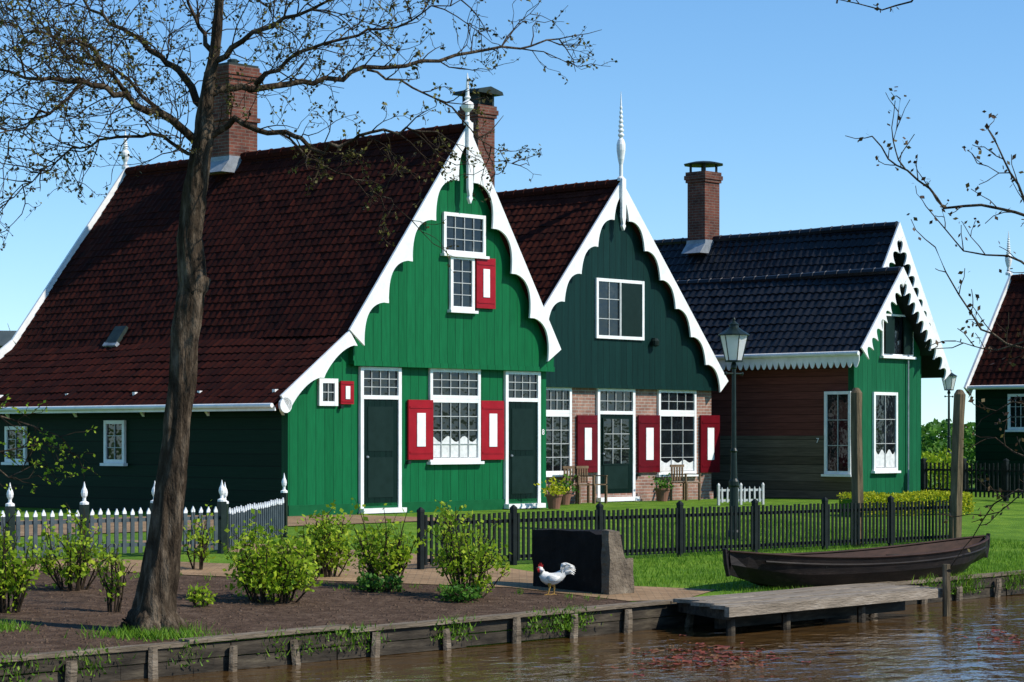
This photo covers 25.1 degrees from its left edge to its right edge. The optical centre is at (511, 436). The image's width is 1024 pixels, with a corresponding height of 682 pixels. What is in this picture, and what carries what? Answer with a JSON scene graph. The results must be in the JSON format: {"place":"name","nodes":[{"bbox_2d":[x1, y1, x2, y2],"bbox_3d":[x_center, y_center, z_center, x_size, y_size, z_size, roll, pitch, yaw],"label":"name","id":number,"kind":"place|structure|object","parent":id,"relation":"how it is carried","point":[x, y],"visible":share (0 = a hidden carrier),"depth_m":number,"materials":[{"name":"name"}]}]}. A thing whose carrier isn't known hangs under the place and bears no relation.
{"place":"outdoors","nodes":[
{"label":"outdoors","id":0,"kind":"place"},
{"bbox_2d":[0,331,15,347],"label":"flat roof building","id":1,"kind":"structure","parent":0,"point":[6,337],"depth_m":83.69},
{"bbox_2d":[15,514,461,535],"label":"terrace paving","id":2,"kind":"structure","parent":0,"point":[293,521],"depth_m":41.73,"materials":[{"name":"brick"}]},
{"bbox_2d":[6,540,716,600],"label":"path","id":3,"kind":"structure","parent":0,"point":[514,578],"depth_m":30.58,"materials":[{"name":"brick"}]},
{"bbox_2d":[181,504,216,569],"bbox_3d":[-4.228,1.327,30.921,0.566,0.974,0.578,0,0,0],"label":"shrub","id":4,"kind":"object","parent":3,"relation":"on","point":[203,541],"visible":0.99,"depth_m":30.91,"materials":[{"name":"green plant"}]},
{"bbox_2d":[533,528,633,594],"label":"stone block","id":5,"kind":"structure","parent":3,"relation":"on","point":[599,561],"depth_m":29.40,"materials":[{"name":"black stone"}]},
{"bbox_2d":[0,441,1023,676],"bbox_3d":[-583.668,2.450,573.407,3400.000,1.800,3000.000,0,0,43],"label":"ground","id":6,"kind":"structure","parent":0,"point":[1008,523],"depth_m":42.57,"materials":[{"name":"green plant"}]},
{"bbox_2d":[0,394,99,492],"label":"budding tree","id":7,"kind":"object","parent":6,"relation":"on","point":[38,447],"visible":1,"depth_m":24.05,"materials":[{"name":"green plant"}]},
{"bbox_2d":[0,480,226,561],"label":"picket fence","id":8,"kind":"object","parent":6,"relation":"on","point":[219,517],"visible":0.7,"depth_m":32.30,"materials":[{"name":"dark white painted wood"},{"name":"white paint"}]},
{"bbox_2d":[223,474,287,552],"bbox_3d":[-3.951,1.247,35.550,0.107,1.319,3.516,0,0,9],"label":"picket fence","id":9,"kind":"object","parent":6,"relation":"on","point":[276,511],"visible":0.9,"depth_m":35.80,"materials":[{"name":"dark green painted wood"},{"name":"white paint"}]},
{"bbox_2d":[0,59,560,515],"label":"gabled house","id":10,"kind":"structure","parent":6,"relation":"on","point":[344,355],"depth_m":48.12,"materials":[{"name":"wood"}]},
{"bbox_2d":[1,426,28,464],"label":"window","id":11,"kind":"structure","parent":10,"relation":"in","point":[11,443],"depth_m":50.58,"materials":[{"name":"white paint"}]},
{"bbox_2d":[100,420,127,465],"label":"window","id":12,"kind":"structure","parent":10,"relation":"in","point":[114,431],"depth_m":48.16,"materials":[{"name":"white paint"}]},
{"bbox_2d":[318,378,337,405],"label":"window","id":13,"kind":"structure","parent":10,"relation":"in","point":[327,388],"depth_m":45.21,"materials":[{"name":"white paint"}]},
{"bbox_2d":[358,367,406,513],"bbox_3d":[-2.599,0.069,46.196,0.188,2.922,1.197,0,0,43],"label":"door","id":14,"kind":"structure","parent":10,"relation":"in","point":[379,421],"depth_m":46.23,"materials":[{"name":"green paint"}]},
{"bbox_2d":[428,368,480,398],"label":"window","id":15,"kind":"structure","parent":10,"relation":"in","point":[443,383],"depth_m":47.81,"materials":[{"name":"white paint"}]},
{"bbox_2d":[427,399,484,464],"bbox_3d":[-1.163,-0.103,47.791,0.118,1.353,1.593,0,0,43],"label":"window","id":16,"kind":"structure","parent":10,"relation":"in","point":[456,422],"depth_m":47.86,"materials":[{"name":"white paint"}]},
{"bbox_2d":[447,256,478,313],"bbox_3d":[-1.016,-3.152,47.743,0.118,1.184,0.810,0,0,43],"label":"window","id":17,"kind":"structure","parent":10,"relation":"in","point":[462,282],"depth_m":47.76,"materials":[{"name":"white paint"}]},
{"bbox_2d":[440,212,489,258],"bbox_3d":[-0.970,-4.169,47.799,0.118,0.910,1.346,0,0,43],"label":"window","id":18,"kind":"structure","parent":10,"relation":"in","point":[467,231],"depth_m":47.81,"materials":[{"name":"white paint"}]},
{"bbox_2d":[504,371,545,508],"bbox_3d":[0.266,0.067,49.272,0.188,2.925,1.164,0,0,43],"label":"door","id":19,"kind":"structure","parent":10,"relation":"in","point":[522,389],"depth_m":49.30,"materials":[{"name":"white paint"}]},
{"bbox_2d":[0,571,628,655],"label":"soil bed","id":20,"kind":"object","parent":6,"relation":"on","point":[358,601],"visible":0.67,"depth_m":26.35,"materials":[{"name":"brown soil"}]},
{"bbox_2d":[0,508,43,613],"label":"shrub","id":21,"kind":"object","parent":20,"relation":"on","point":[15,575],"visible":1,"depth_m":25.00,"materials":[{"name":"green plant"}]},
{"bbox_2d":[25,503,122,590],"bbox_3d":[-5.288,1.337,27.722,1.058,1.095,0.987,0,0,29],"label":"shrub","id":22,"kind":"object","parent":20,"relation":"on","point":[79,568],"visible":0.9,"depth_m":27.60,"materials":[{"name":"green plant"}]},
{"bbox_2d":[93,544,137,612],"bbox_3d":[-4.364,1.568,25.437,0.509,0.792,0.395,0,0,0],"label":"shrub","id":23,"kind":"object","parent":20,"relation":"on","point":[116,588],"visible":0.99,"depth_m":25.39,"materials":[{"name":"green plant"}]},
{"bbox_2d":[186,582,217,607],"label":"shrub","id":24,"kind":"object","parent":20,"relation":"on","point":[200,597],"visible":1,"depth_m":26.20,"materials":[{"name":"green plant"}]},
{"bbox_2d":[213,508,323,603],"bbox_3d":[-2.865,1.419,27.154,1.338,1.170,1.498,0,0,0],"label":"shrub","id":25,"kind":"object","parent":20,"relation":"on","point":[272,569],"visible":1,"depth_m":26.84,"materials":[{"name":"green plant"}]},
{"bbox_2d":[0,0,617,633],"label":"bare tree","id":26,"kind":"object","parent":20,"relation":"on","point":[154,604],"visible":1,"depth_m":23.52,"materials":[{"name":"brown plant"}]},
{"bbox_2d":[284,500,369,576],"bbox_3d":[-2.436,1.352,30.569,1.163,1.057,1.069,0,0,0],"label":"shrub","id":27,"kind":"object","parent":20,"relation":"in","point":[329,539],"visible":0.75,"depth_m":30.36,"materials":[{"name":"green plant"}]},
{"bbox_2d":[356,571,404,592],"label":"shrub","id":28,"kind":"object","parent":20,"relation":"on","point":[374,583],"visible":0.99,"depth_m":28.57,"materials":[{"name":"green plant"}]},
{"bbox_2d":[342,498,430,588],"bbox_3d":[-1.574,1.359,29.081,1.010,1.177,1.164,0,0,-25],"label":"shrub","id":29,"kind":"object","parent":20,"relation":"on","point":[398,552],"visible":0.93,"depth_m":28.97,"materials":[{"name":"green plant"}]},
{"bbox_2d":[435,582,482,602],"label":"shrub","id":30,"kind":"object","parent":20,"relation":"on","point":[456,594],"visible":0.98,"depth_m":27.61,"materials":[{"name":"green plant"}]},
{"bbox_2d":[417,500,512,598],"bbox_3d":[-0.572,1.384,28.061,1.161,1.251,1.185,0,0,0],"label":"shrub","id":31,"kind":"object","parent":20,"relation":"on","point":[458,561],"visible":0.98,"depth_m":28.02,"materials":[{"name":"green plant"}]},
{"bbox_2d":[537,562,575,594],"bbox_3d":[0.550,1.782,28.894,0.501,0.413,0.179,0,0,6],"label":"rooster","id":32,"kind":"object","parent":20,"relation":"on","point":[550,579],"visible":1,"depth_m":28.86,"materials":[{"name":"white"}]},
{"bbox_2d":[0,570,1023,681],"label":"canal edging","id":33,"kind":"object","parent":6,"relation":"on","point":[153,656],"visible":0.59,"depth_m":24.37,"materials":[{"name":"brown wood"}]},
{"bbox_2d":[0,566,1023,681],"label":"bank grass","id":34,"kind":"structure","parent":6,"relation":"on","point":[149,634],"depth_m":24.03,"materials":[{"name":"green plant"}]},
{"bbox_2d":[534,476,569,508],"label":"potted plant","id":35,"kind":"object","parent":6,"relation":"on","point":[554,498],"visible":1,"depth_m":48.97,"materials":[{"name":"green plant"}]},
{"bbox_2d":[555,471,579,504],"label":"potted plant","id":36,"kind":"object","parent":6,"relation":"on","point":[566,498],"visible":0.66,"depth_m":51.90,"materials":[{"name":"green plant"}]},
{"bbox_2d":[562,466,595,503],"bbox_3d":[1.524,1.108,52.832,0.537,0.860,0.600,0,0,43],"label":"garden chair","id":37,"kind":"object","parent":6,"relation":"on","point":[567,469],"visible":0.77,"depth_m":52.84,"materials":[{"name":"brown wood"}]},
{"bbox_2d":[453,86,727,502],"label":"gabled house","id":38,"kind":"structure","parent":6,"relation":"on","point":[635,378],"depth_m":54.83,"materials":[{"name":"wood"}]},
{"bbox_2d":[546,387,571,412],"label":"window","id":39,"kind":"structure","parent":38,"relation":"in","point":[558,399],"depth_m":53.20,"materials":[{"name":"white paint"}]},
{"bbox_2d":[546,413,574,476],"bbox_3d":[1.051,0.195,53.109,0.118,1.463,1.102,0,0,43],"label":"window","id":40,"kind":"structure","parent":38,"relation":"in","point":[558,425],"depth_m":53.18,"materials":[{"name":"white paint"}]},
{"bbox_2d":[602,418,629,464],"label":"door window","id":41,"kind":"structure","parent":38,"relation":"in","point":[615,431],"depth_m":54.62,"materials":[{"name":"clear glass"}]},
{"bbox_2d":[596,388,639,501],"bbox_3d":[2.505,0.193,54.620,0.188,2.674,1.433,0,0,43],"label":"door","id":42,"kind":"structure","parent":38,"relation":"in","point":[620,478],"depth_m":54.66,"materials":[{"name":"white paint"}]},
{"bbox_2d":[595,278,643,339],"bbox_3d":[2.557,-3.013,54.579,0.058,1.415,1.749,0,0,43],"label":"window","id":43,"kind":"structure","parent":38,"relation":"in","point":[619,304],"depth_m":54.56,"materials":[{"name":"white paint"}]},
{"bbox_2d":[657,390,696,412],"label":"window","id":44,"kind":"structure","parent":38,"relation":"in","point":[668,401],"depth_m":56.36,"materials":[{"name":"white paint"}]},
{"bbox_2d":[656,413,698,476],"bbox_3d":[4.059,0.205,56.338,0.118,1.548,1.560,0,0,43],"label":"window","id":45,"kind":"structure","parent":38,"relation":"in","point":[678,431],"depth_m":56.43,"materials":[{"name":"white paint"}]},
{"bbox_2d":[575,466,607,503],"bbox_3d":[1.828,1.108,53.159,0.537,0.860,0.600,0,0,34],"label":"garden chair","id":46,"kind":"object","parent":6,"relation":"on","point":[582,475],"visible":0.9,"depth_m":53.20,"materials":[{"name":"brown wood"}]},
{"bbox_2d":[648,473,681,500],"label":"potted plant","id":47,"kind":"object","parent":6,"relation":"on","point":[661,493],"visible":1,"depth_m":54.78,"materials":[{"name":"green plant"}]},
{"bbox_2d":[416,495,949,569],"bbox_3d":[3.246,1.530,36.306,12.558,1.101,0.085,0,0,-44],"label":"picket fence","id":48,"kind":"object","parent":6,"relation":"on","point":[600,518],"visible":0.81,"depth_m":36.29,"materials":[{"name":"black paint"}]},
{"bbox_2d":[670,464,700,500],"bbox_3d":[4.184,1.108,55.689,0.537,0.860,0.600,0,0,43],"label":"garden chair","id":49,"kind":"object","parent":6,"relation":"on","point":[684,487],"visible":0.98,"depth_m":55.72,"materials":[{"name":"brown wood"}]},
{"bbox_2d":[718,317,749,538],"bbox_3d":[3.852,-0.098,40.005,0.550,3.952,0.550,0,0,43],"label":"street lamp","id":50,"kind":"object","parent":6,"relation":"on","point":[733,338],"visible":0.91,"depth_m":39.94,"materials":[{"name":"black metal"}]},
{"bbox_2d":[717,483,764,504],"bbox_3d":[5.191,1.400,52.305,1.280,0.700,0.068,0,0,-29],"label":"picket fence","id":51,"kind":"object","parent":6,"relation":"on","point":[760,499],"visible":0.81,"depth_m":52.30,"materials":[{"name":"paint"}]},
{"bbox_2d":[633,517,1023,594],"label":"lawn grass","id":52,"kind":"structure","parent":6,"relation":"on","point":[1003,559],"depth_m":35.71,"materials":[{"name":"green plant"}]},
{"bbox_2d":[722,533,989,587],"bbox_3d":[4.960,1.738,32.275,1.336,0.575,6.519,0,0,43],"label":"rowing boat","id":53,"kind":"object","parent":6,"relation":"on","point":[903,562],"visible":0.99,"depth_m":31.32,"materials":[{"name":"brown wood"}]},
{"bbox_2d":[851,388,863,546],"bbox_3d":[5.854,0.719,39.056,0.238,3.096,0.223,0,0,0],"label":"mooring post","id":54,"kind":"object","parent":6,"relation":"on","point":[856,451],"visible":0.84,"depth_m":38.98,"materials":[{"name":"brown wood"}]},
{"bbox_2d":[836,489,975,516],"bbox_3d":[8.368,1.414,48.843,4.049,0.593,0.658,0,0,-41],"label":"hedge","id":55,"kind":"object","parent":6,"relation":"on","point":[882,497],"visible":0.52,"depth_m":48.67,"materials":[{"name":"green plant"}]},
{"bbox_2d":[836,0,1023,571],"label":"budding tree","id":56,"kind":"object","parent":6,"relation":"on","point":[957,207],"visible":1,"depth_m":8.11,"materials":[{"name":"brown plant"}]},
{"bbox_2d":[921,418,974,465],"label":"distant treeline","id":57,"kind":"object","parent":6,"relation":"on","point":[934,429],"visible":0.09,"depth_m":110.22,"materials":[{"name":"green plant"}]},
{"bbox_2d":[921,447,974,488],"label":"bush","id":58,"kind":"object","parent":6,"relation":"on","point":[933,459],"visible":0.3,"depth_m":63.84,"materials":[{"name":"green plant"}]},
{"bbox_2d":[942,367,956,471],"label":"street lamp","id":59,"kind":"object","parent":6,"relation":"on","point":[949,381],"visible":0.56,"depth_m":75.95,"materials":[{"name":"black metal"}]},
{"bbox_2d":[948,389,965,538],"bbox_3d":[7.706,0.740,39.976,0.333,3.116,0.234,0,0,0],"label":"mooring post","id":60,"kind":"object","parent":6,"relation":"on","point":[955,523],"visible":0.88,"depth_m":39.89,"materials":[{"name":"brown wood"}]},
{"bbox_2d":[943,454,986,488],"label":"bush","id":61,"kind":"object","parent":6,"relation":"on","point":[969,473],"visible":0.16,"depth_m":65.79,"materials":[{"name":"green plant"}]},
{"bbox_2d":[920,458,1023,500],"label":"picket fence","id":62,"kind":"object","parent":6,"relation":"on","point":[1005,470],"visible":0.75,"depth_m":56.60,"materials":[{"name":"black paint"}]},
{"bbox_2d":[0,0,1023,438],"label":"sky","id":63,"kind":"structure","parent":0,"point":[771,92],"materials":[{"name":"blue"}]},
{"bbox_2d":[115,594,1023,681],"bbox_3d":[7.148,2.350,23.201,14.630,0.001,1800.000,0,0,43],"label":"water","id":64,"kind":"structure","parent":0,"point":[919,643],"depth_m":24.51,"materials":[{"name":"brown liquid"}]},
{"bbox_2d":[673,564,950,635],"bbox_3d":[3.683,2.460,28.996,1.460,1.580,4.659,0,0,43],"label":"landing stage","id":65,"kind":"object","parent":64,"relation":"in","point":[731,612],"visible":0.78,"depth_m":28.66,"materials":[{"name":"grey wood"}]},
{"bbox_2d":[600,627,1023,675],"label":"floating leaves","id":66,"kind":"object","parent":64,"relation":"on","point":[676,657],"visible":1,"depth_m":24.55,"materials":[{"name":"red plant"}]},
{"bbox_2d":[654,161,950,499],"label":"timber house","id":67,"kind":"structure","parent":0,"point":[828,319],"depth_m":58.23,"materials":[{"name":"paint"}]},
{"bbox_2d":[821,391,850,476],"bbox_3d":[7.995,-0.065,56.678,0.886,2.098,0.118,0,0,43],"label":"window","id":68,"kind":"structure","parent":67,"relation":"in","point":[837,404],"depth_m":56.69,"materials":[{"name":"white paint"}]},
{"bbox_2d":[871,392,900,472],"bbox_3d":[9.322,-0.098,57.390,0.118,2.017,1.157,0,0,43],"label":"window","id":69,"kind":"structure","parent":67,"relation":"in","point":[884,404],"depth_m":57.40,"materials":[{"name":"white paint"}]},
{"bbox_2d":[880,314,915,358],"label":"window","id":70,"kind":"structure","parent":67,"relation":"in","point":[897,334],"depth_m":57.81,"materials":[{"name":"white paint"}]},
{"bbox_2d":[963,231,1023,489],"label":"gabled house","id":71,"kind":"structure","parent":0,"point":[994,386],"depth_m":65.76,"materials":[{"name":"green paint"}]},
{"bbox_2d":[1005,394,1023,431],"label":"window","id":72,"kind":"structure","parent":71,"relation":"in","point":[1014,409],"depth_m":65.06,"materials":[{"name":"white paint"}]}
]}

